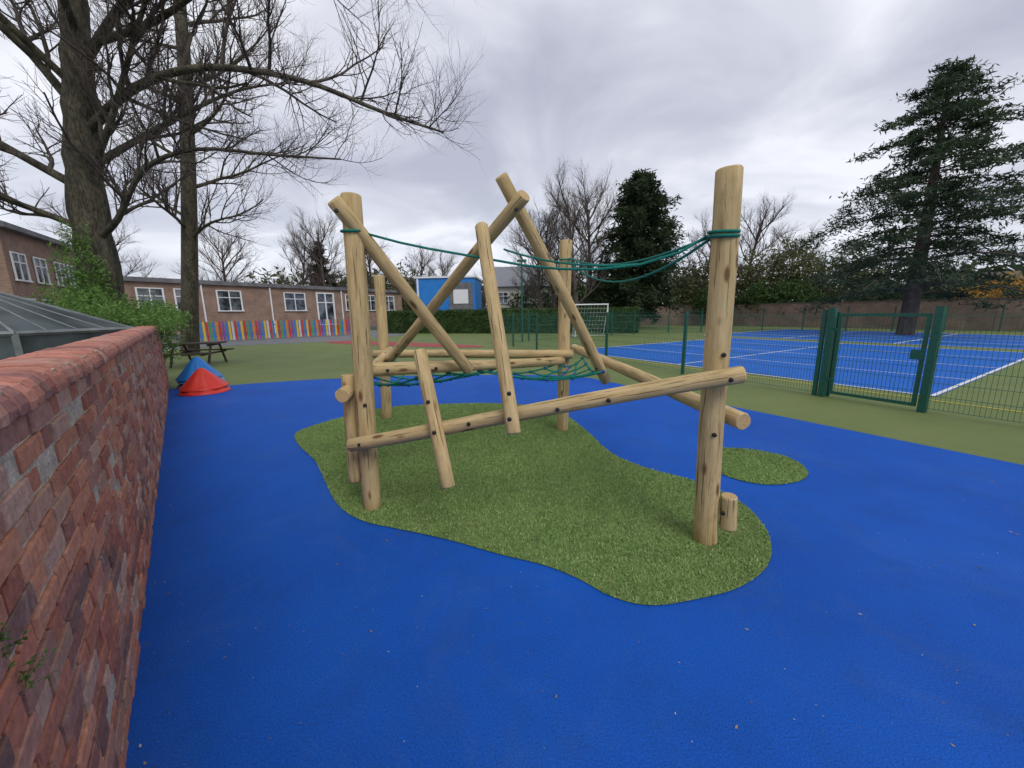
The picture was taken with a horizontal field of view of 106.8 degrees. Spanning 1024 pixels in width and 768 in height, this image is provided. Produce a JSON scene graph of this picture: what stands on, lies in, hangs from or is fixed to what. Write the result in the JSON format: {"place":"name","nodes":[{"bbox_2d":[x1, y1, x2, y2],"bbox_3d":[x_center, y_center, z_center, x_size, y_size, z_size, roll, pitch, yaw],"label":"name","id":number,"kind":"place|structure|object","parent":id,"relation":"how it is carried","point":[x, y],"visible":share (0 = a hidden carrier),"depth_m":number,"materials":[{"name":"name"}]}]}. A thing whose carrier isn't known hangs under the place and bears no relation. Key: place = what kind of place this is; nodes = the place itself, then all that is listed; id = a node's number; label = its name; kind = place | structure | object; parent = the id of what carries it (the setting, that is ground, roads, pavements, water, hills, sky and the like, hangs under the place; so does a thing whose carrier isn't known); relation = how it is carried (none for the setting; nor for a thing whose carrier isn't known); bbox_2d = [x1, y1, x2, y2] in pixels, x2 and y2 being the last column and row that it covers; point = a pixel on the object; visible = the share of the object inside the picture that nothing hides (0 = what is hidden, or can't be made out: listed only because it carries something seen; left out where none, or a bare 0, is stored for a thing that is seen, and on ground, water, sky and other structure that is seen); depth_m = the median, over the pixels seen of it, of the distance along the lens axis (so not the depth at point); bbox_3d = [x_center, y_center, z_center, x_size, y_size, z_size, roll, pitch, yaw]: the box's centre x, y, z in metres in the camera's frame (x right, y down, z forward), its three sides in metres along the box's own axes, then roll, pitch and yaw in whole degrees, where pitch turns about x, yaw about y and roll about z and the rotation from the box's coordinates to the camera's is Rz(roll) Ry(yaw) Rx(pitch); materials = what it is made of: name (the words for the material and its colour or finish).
{"place":"outdoors","nodes":[
{"label":"outdoors","id":0,"kind":"place"},
{"bbox_2d":[161,330,404,349],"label":"tarmac path","id":1,"kind":"structure","parent":0,"point":[294,339],"depth_m":25.41,"materials":[{"name":"grey asphalt"}]},
{"bbox_2d":[199,319,350,340],"bbox_3d":[-15.959,-3.937,26.970,10.010,1.240,0.062,-10,14,-41],"label":"picket fence","id":2,"kind":"object","parent":1,"relation":"on","point":[339,323],"visible":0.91,"depth_m":26.30,"materials":[{"name":"multicoloured wood"}]},
{"bbox_2d":[0,0,1023,307],"label":"sky","id":3,"kind":"structure","parent":0,"point":[787,92],"materials":[{"name":"grey"}]},
{"bbox_2d":[164,325,1023,464],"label":"green play surface","id":4,"kind":"object","parent":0,"point":[992,438],"visible":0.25,"depth_m":7.89,"materials":[{"name":"rubber"}]},
{"bbox_2d":[0,332,164,762],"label":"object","id":5,"kind":"object","parent":4,"relation":"on","point":[46,463],"visible":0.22,"depth_m":1.30,"materials":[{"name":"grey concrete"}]},
{"bbox_2d":[0,325,159,429],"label":"coping","id":6,"kind":"object","parent":5,"relation":"on","point":[31,392],"visible":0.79,"depth_m":1.37,"materials":[{"name":"brick"}]},
{"bbox_2d":[0,328,150,395],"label":"coping mortar","id":7,"kind":"object","parent":6,"relation":"attached to","point":[52,369],"depth_m":1.51,"materials":[{"name":"grey concrete"}]},
{"bbox_2d":[164,341,233,367],"bbox_3d":[-10.639,-1.010,12.802,1.600,0.758,1.700,-3,11,-14],"label":"picnic bench","id":8,"kind":"object","parent":4,"relation":"on","point":[188,353],"visible":0.72,"depth_m":12.71,"materials":[{"name":"brown wood"}]},
{"bbox_2d":[327,341,483,346],"bbox_3d":[-6.253,-2.178,20.586,11.212,0.001,2.099,5,12,26],"label":"red play surface","id":9,"kind":"object","parent":4,"relation":"on","point":[410,344],"visible":0.64,"depth_m":20.13,"materials":[{"name":"rubber"}]},
{"bbox_2d":[414,275,481,310],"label":"blue classroom","id":10,"kind":"structure","parent":4,"relation":"on","point":[465,293],"depth_m":33.21,"materials":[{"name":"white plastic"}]},
{"bbox_2d":[517,259,525,341],"bbox_3d":[0.538,-4.439,20.433,0.500,4.320,0.100,-1,11,0],"label":"floodlight pole","id":11,"kind":"object","parent":4,"relation":"on","point":[521,260],"visible":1,"depth_m":20.31,"materials":[{"name":"green metal"}]},
{"bbox_2d":[125,375,1023,767],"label":"blue play surface","id":12,"kind":"object","parent":4,"relation":"on","point":[263,539],"visible":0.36,"depth_m":1.97,"materials":[{"name":"rubber"}]},
{"bbox_2d":[0,330,169,767],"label":"bricks","id":13,"kind":"object","parent":12,"relation":"on","point":[64,698],"visible":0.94,"depth_m":1.25,"materials":[{"name":"red brick"}]},
{"bbox_2d":[0,622,56,689],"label":"wall weed","id":14,"kind":"object","parent":13,"relation":"attached to","point":[26,676],"depth_m":0.80,"materials":[{"name":"green plant"}]},
{"bbox_2d":[178,386,230,395],"bbox_3d":[-6.621,-0.039,8.168,0.900,0.420,0.900,-1,11,0],"label":"play cone","id":15,"kind":"object","parent":12,"relation":"on","point":[218,390],"visible":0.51,"depth_m":7.89,"materials":[{"name":"red plastic"}]},
{"bbox_2d":[178,368,228,391],"bbox_3d":[-6.653,-0.138,8.169,0.860,0.420,0.860,-1,14,0],"label":"play cone","id":16,"kind":"object","parent":15,"relation":"on","point":[200,379],"visible":1,"depth_m":7.99,"materials":[{"name":"red plastic"}]},
{"bbox_2d":[294,402,771,604],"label":"grass island","id":17,"kind":"structure","parent":12,"relation":"on","point":[577,500],"depth_m":3.18,"materials":[{"name":"green plant"}]},
{"bbox_2d":[328,164,750,545],"bbox_3d":[-0.255,-0.491,4.008,2.858,2.728,4.273,-3,11,-13],"label":"log climbing frame","id":18,"kind":"object","parent":17,"relation":"on","point":[711,381],"visible":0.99,"depth_m":2.78,"materials":[{"name":"beige wood"}]},
{"bbox_2d":[134,402,1018,766],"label":"fallen leaves","id":19,"kind":"object","parent":12,"relation":"on","point":[556,696],"visible":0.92,"depth_m":1.82,"materials":[{"name":"brown plant"}]},
{"bbox_2d":[721,447,807,484],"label":"grass island","id":20,"kind":"structure","parent":12,"relation":"on","point":[751,465],"depth_m":3.88,"materials":[{"name":"green plant"}]},
{"bbox_2d":[573,304,608,336],"bbox_3d":[4.944,-4.042,24.175,2.080,2.050,1.065,-1,11,0],"label":"football goal","id":21,"kind":"object","parent":4,"relation":"on","point":[574,335],"visible":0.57,"depth_m":23.84,"materials":[{"name":"white metal"}]},
{"bbox_2d":[504,310,827,394],"bbox_3d":[2.352,-1.747,13.489,0.070,1.560,14.845,-6,12,-26],"label":"fence","id":22,"kind":"object","parent":4,"relation":"on","point":[518,319],"visible":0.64,"depth_m":9.53,"materials":[{"name":"green metal"}]},
{"bbox_2d":[503,304,1023,340],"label":"fence","id":23,"kind":"object","parent":4,"relation":"on","point":[702,317],"visible":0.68,"depth_m":25.39,"materials":[{"name":"green metal"}]},
{"bbox_2d":[541,329,1023,411],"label":"court markings","id":24,"kind":"object","parent":4,"relation":"on","point":[954,386],"visible":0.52,"depth_m":10.41,"materials":[{"name":"paint"}]},
{"bbox_2d":[596,338,1023,396],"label":"sports court","id":25,"kind":"object","parent":4,"relation":"on","point":[810,357],"visible":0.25,"depth_m":11.73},
{"bbox_2d":[732,329,1023,349],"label":"sports court","id":26,"kind":"object","parent":4,"relation":"on","point":[955,337],"visible":0.67,"depth_m":19.88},
{"bbox_2d":[817,306,946,412],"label":"gate","id":27,"kind":"structure","parent":4,"relation":"on","point":[830,350],"depth_m":6.16,"materials":[{"name":"green metal"}]},
{"bbox_2d":[925,309,1023,422],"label":"fence","id":28,"kind":"object","parent":4,"relation":"on","point":[972,344],"visible":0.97,"depth_m":5.38,"materials":[{"name":"green metal"}]},
{"bbox_2d":[993,297,1023,330],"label":"brick wall","id":29,"kind":"structure","parent":4,"relation":"on","point":[1011,310],"depth_m":23.71,"materials":[{"name":"brick"}]},
{"bbox_2d":[927,271,1021,298],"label":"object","id":30,"kind":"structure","parent":0,"point":[991,280],"depth_m":34.10,"materials":[{"name":"plant"}]},
{"label":"ground","id":31,"kind":"structure","parent":0,"visible":0},
{"bbox_2d":[0,220,80,307],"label":"brick house","id":32,"kind":"structure","parent":31,"relation":"on","point":[25,254],"depth_m":20.38,"materials":[{"name":"brown brick"}]},
{"bbox_2d":[0,292,133,359],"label":"conservatory","id":33,"kind":"object","parent":31,"relation":"on","point":[28,326],"visible":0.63,"depth_m":5.35,"materials":[{"name":"glass"}]},
{"bbox_2d":[25,187,165,277],"bbox_3d":[-38.783,-11.399,35.561,7.025,13.906,9.328,6,13,32],"label":"bare tree","id":34,"kind":"object","parent":31,"relation":"on","point":[132,270],"visible":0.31,"depth_m":35.64,"materials":[{"name":"brown plant"}]},
{"bbox_2d":[39,0,323,355],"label":"bare tree","id":35,"kind":"object","parent":31,"relation":"on","point":[191,230],"visible":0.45,"depth_m":14.51,"materials":[{"name":"brown plant"}]},
{"bbox_2d":[167,215,259,282],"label":"bare tree","id":36,"kind":"object","parent":31,"relation":"on","point":[223,254],"visible":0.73,"depth_m":42.74,"materials":[{"name":"brown plant"}]},
{"bbox_2d":[0,0,489,316],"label":"bare tree","id":37,"kind":"object","parent":31,"relation":"on","point":[85,138],"visible":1,"depth_m":7.69,"materials":[{"name":"brown plant"}]},
{"bbox_2d":[25,218,192,365],"bbox_3d":[-8.449,-1.789,8.155,5.638,3.531,2.465,5,12,29],"label":"ivy","id":38,"kind":"object","parent":37,"relation":"attached to","point":[129,315],"visible":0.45,"depth_m":8.09,"materials":[{"name":"green plant"}]},
{"bbox_2d":[123,276,401,338],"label":"school building","id":39,"kind":"structure","parent":31,"relation":"on","point":[224,301],"depth_m":32.16,"materials":[{"name":"brick"}]},
{"bbox_2d":[259,218,325,285],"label":"bare tree","id":40,"kind":"object","parent":31,"relation":"on","point":[303,277],"visible":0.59,"depth_m":45.36,"materials":[{"name":"brown plant"}]},
{"bbox_2d":[280,201,346,287],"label":"bare tree","id":41,"kind":"object","parent":31,"relation":"on","point":[319,247],"visible":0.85,"depth_m":44.26,"materials":[{"name":"brown plant"}]},
{"bbox_2d":[307,241,340,286],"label":"conifer tree","id":42,"kind":"object","parent":31,"relation":"on","point":[325,271],"visible":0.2,"depth_m":47.68,"materials":[{"name":"green plant"}]},
{"bbox_2d":[237,256,486,310],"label":"shrub mass","id":43,"kind":"object","parent":31,"relation":"on","point":[404,304],"visible":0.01,"depth_m":50.51,"materials":[{"name":"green plant"}]},
{"bbox_2d":[342,235,398,289],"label":"bare tree","id":44,"kind":"object","parent":31,"relation":"on","point":[369,261],"visible":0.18,"depth_m":50.32,"materials":[{"name":"brown plant"}]},
{"bbox_2d":[401,240,439,291],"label":"bare tree","id":45,"kind":"object","parent":31,"relation":"on","point":[421,265],"visible":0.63,"depth_m":53.75,"materials":[{"name":"brown plant"}]},
{"bbox_2d":[424,246,460,275],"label":"bare tree","id":46,"kind":"object","parent":31,"relation":"on","point":[446,269],"visible":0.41,"depth_m":53.21,"materials":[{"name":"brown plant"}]},
{"bbox_2d":[475,264,486,307],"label":"bare tree","id":47,"kind":"object","parent":31,"relation":"on","point":[484,301],"visible":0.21,"depth_m":54.79,"materials":[{"name":"brown plant"}]},
{"bbox_2d":[387,305,639,333],"bbox_3d":[-0.599,-4.931,29.938,20.403,2.278,1.895,2,11,13],"label":"clipped hedge","id":48,"kind":"object","parent":31,"relation":"on","point":[459,321],"visible":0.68,"depth_m":29.47,"materials":[{"name":"green plant"}]},
{"bbox_2d":[482,307,557,309],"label":"brick wall","id":49,"kind":"structure","parent":31,"relation":"on","point":[524,308],"depth_m":41.75,"materials":[{"name":"brick"}]},
{"bbox_2d":[494,265,558,307],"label":"house","id":50,"kind":"structure","parent":31,"relation":"on","point":[504,278],"depth_m":45.72,"materials":[{"name":"stone"}]},
{"bbox_2d":[498,291,551,303],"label":"windows","id":51,"kind":"structure","parent":50,"relation":"in","point":[504,300],"depth_m":45.61,"materials":[{"name":"white plastic"}]},
{"bbox_2d":[496,189,578,308],"bbox_3d":[2.548,-11.322,34.819,7.760,12.874,7.410,9,14,42],"label":"bare tree","id":52,"kind":"object","parent":31,"relation":"on","point":[537,277],"visible":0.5,"depth_m":34.47,"materials":[{"name":"brown plant"}]},
{"bbox_2d":[503,193,595,307],"bbox_3d":[3.699,-12.100,37.973,9.828,13.309,9.060,-1,11,-3],"label":"bare tree","id":53,"kind":"object","parent":31,"relation":"on","point":[554,301],"visible":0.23,"depth_m":38.03,"materials":[{"name":"brown plant"}]},
{"bbox_2d":[503,269,647,307],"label":"shrub mass","id":54,"kind":"object","parent":31,"relation":"on","point":[580,292],"visible":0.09,"depth_m":44.74,"materials":[{"name":"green plant"}]},
{"bbox_2d":[534,154,617,307],"bbox_3d":[4.792,-11.554,32.046,8.013,14.334,6.034,8,14,39],"label":"bare tree","id":55,"kind":"object","parent":31,"relation":"on","point":[570,235],"visible":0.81,"depth_m":31.50,"materials":[{"name":"brown plant"}]},
{"bbox_2d":[531,158,652,307],"bbox_3d":[7.402,-13.120,36.333,10.397,15.810,9.927,-4,11,-15],"label":"bare tree","id":56,"kind":"object","parent":31,"relation":"on","point":[579,225],"visible":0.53,"depth_m":34.60,"materials":[{"name":"brown plant"}]},
{"bbox_2d":[578,167,692,327],"bbox_3d":[10.983,-11.580,33.046,10.857,13.802,9.506,-1,11,0],"label":"evergreen tree","id":57,"kind":"object","parent":31,"relation":"on","point":[642,201],"visible":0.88,"depth_m":31.77,"materials":[{"name":"green plant"}]},
{"bbox_2d":[580,305,702,325],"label":"brick wall","id":58,"kind":"structure","parent":31,"relation":"on","point":[664,320],"depth_m":39.86,"materials":[{"name":"brick"}]},
{"bbox_2d":[271,267,1013,309],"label":"background tree mass","id":59,"kind":"object","parent":31,"relation":"on","point":[297,274],"visible":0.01,"depth_m":74.28,"materials":[{"name":"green plant"}]},
{"bbox_2d":[655,245,684,303],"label":"bare tree","id":60,"kind":"object","parent":31,"relation":"on","point":[671,273],"visible":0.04,"depth_m":41.59,"materials":[{"name":"brown plant"}]},
{"bbox_2d":[671,210,740,299],"bbox_3d":[20.459,-12.255,40.303,7.651,12.244,7.053,-7,12,-28],"label":"bare tree","id":61,"kind":"object","parent":31,"relation":"on","point":[703,246],"visible":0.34,"depth_m":39.82,"materials":[{"name":"brown plant"}]},
{"bbox_2d":[689,275,833,318],"bbox_3d":[23.103,-7.965,36.022,11.536,4.370,4.549,7,13,36],"label":"green shrub","id":62,"kind":"object","parent":31,"relation":"on","point":[798,293],"visible":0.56,"depth_m":34.78,"materials":[{"name":"green plant"}]},
{"bbox_2d":[660,235,886,306],"bbox_3d":[25.448,-10.599,38.997,19.630,8.227,9.528,6,13,32],"label":"shrub mass","id":63,"kind":"object","parent":31,"relation":"on","point":[756,275],"visible":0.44,"depth_m":36.50,"materials":[{"name":"green plant"}]},
{"bbox_2d":[737,186,809,292],"bbox_3d":[25.931,-13.546,40.468,6.737,14.548,8.946,-10,14,-41],"label":"bare tree","id":64,"kind":"object","parent":31,"relation":"on","point":[760,224],"visible":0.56,"depth_m":39.69,"materials":[{"name":"brown plant"}]},
{"bbox_2d":[761,217,836,298],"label":"bare tree","id":65,"kind":"object","parent":31,"relation":"on","point":[790,236],"visible":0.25,"depth_m":41.18,"materials":[{"name":"brown plant"}]},
{"bbox_2d":[702,298,999,330],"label":"brick wall","id":66,"kind":"structure","parent":31,"relation":"on","point":[883,305],"depth_m":28.95,"materials":[{"name":"brick"}]},
{"bbox_2d":[787,55,1023,334],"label":"conifer tree","id":67,"kind":"object","parent":31,"relation":"on","point":[945,87],"visible":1,"depth_m":19.57,"materials":[{"name":"green plant"}]},
{"bbox_2d":[826,263,991,301],"bbox_3d":[36.762,-5.715,22.544,7.465,5.546,29.086,-9,13,-37],"label":"dark shrub mass","id":68,"kind":"object","parent":31,"relation":"on","point":[881,297],"visible":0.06,"depth_m":29.32,"materials":[{"name":"green plant"}]},
{"bbox_2d":[825,258,1023,301],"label":"background tree mass","id":69,"kind":"object","parent":31,"relation":"on","point":[997,268],"visible":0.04,"depth_m":48.29,"materials":[{"name":"green plant"}]},
{"bbox_2d":[951,271,1023,298],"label":"orange shrub","id":70,"kind":"object","parent":31,"relation":"on","point":[995,291],"visible":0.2,"depth_m":25.11,"materials":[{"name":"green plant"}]},
{"bbox_3d":[-7.285,-0.306,8.891,0.880,0.500,0.880,-1,8,0],"label":"play cone","id":71,"kind":"object","parent":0,"visible":0},
{"bbox_2d":[175,357,222,381],"bbox_3d":[-7.306,-0.387,8.835,0.860,0.500,0.860,-1,12,0],"label":"play cone","id":72,"kind":"object","parent":71,"relation":"on","point":[194,364],"visible":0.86,"depth_m":8.67,"materials":[{"name":"blue plastic"}]}
]}

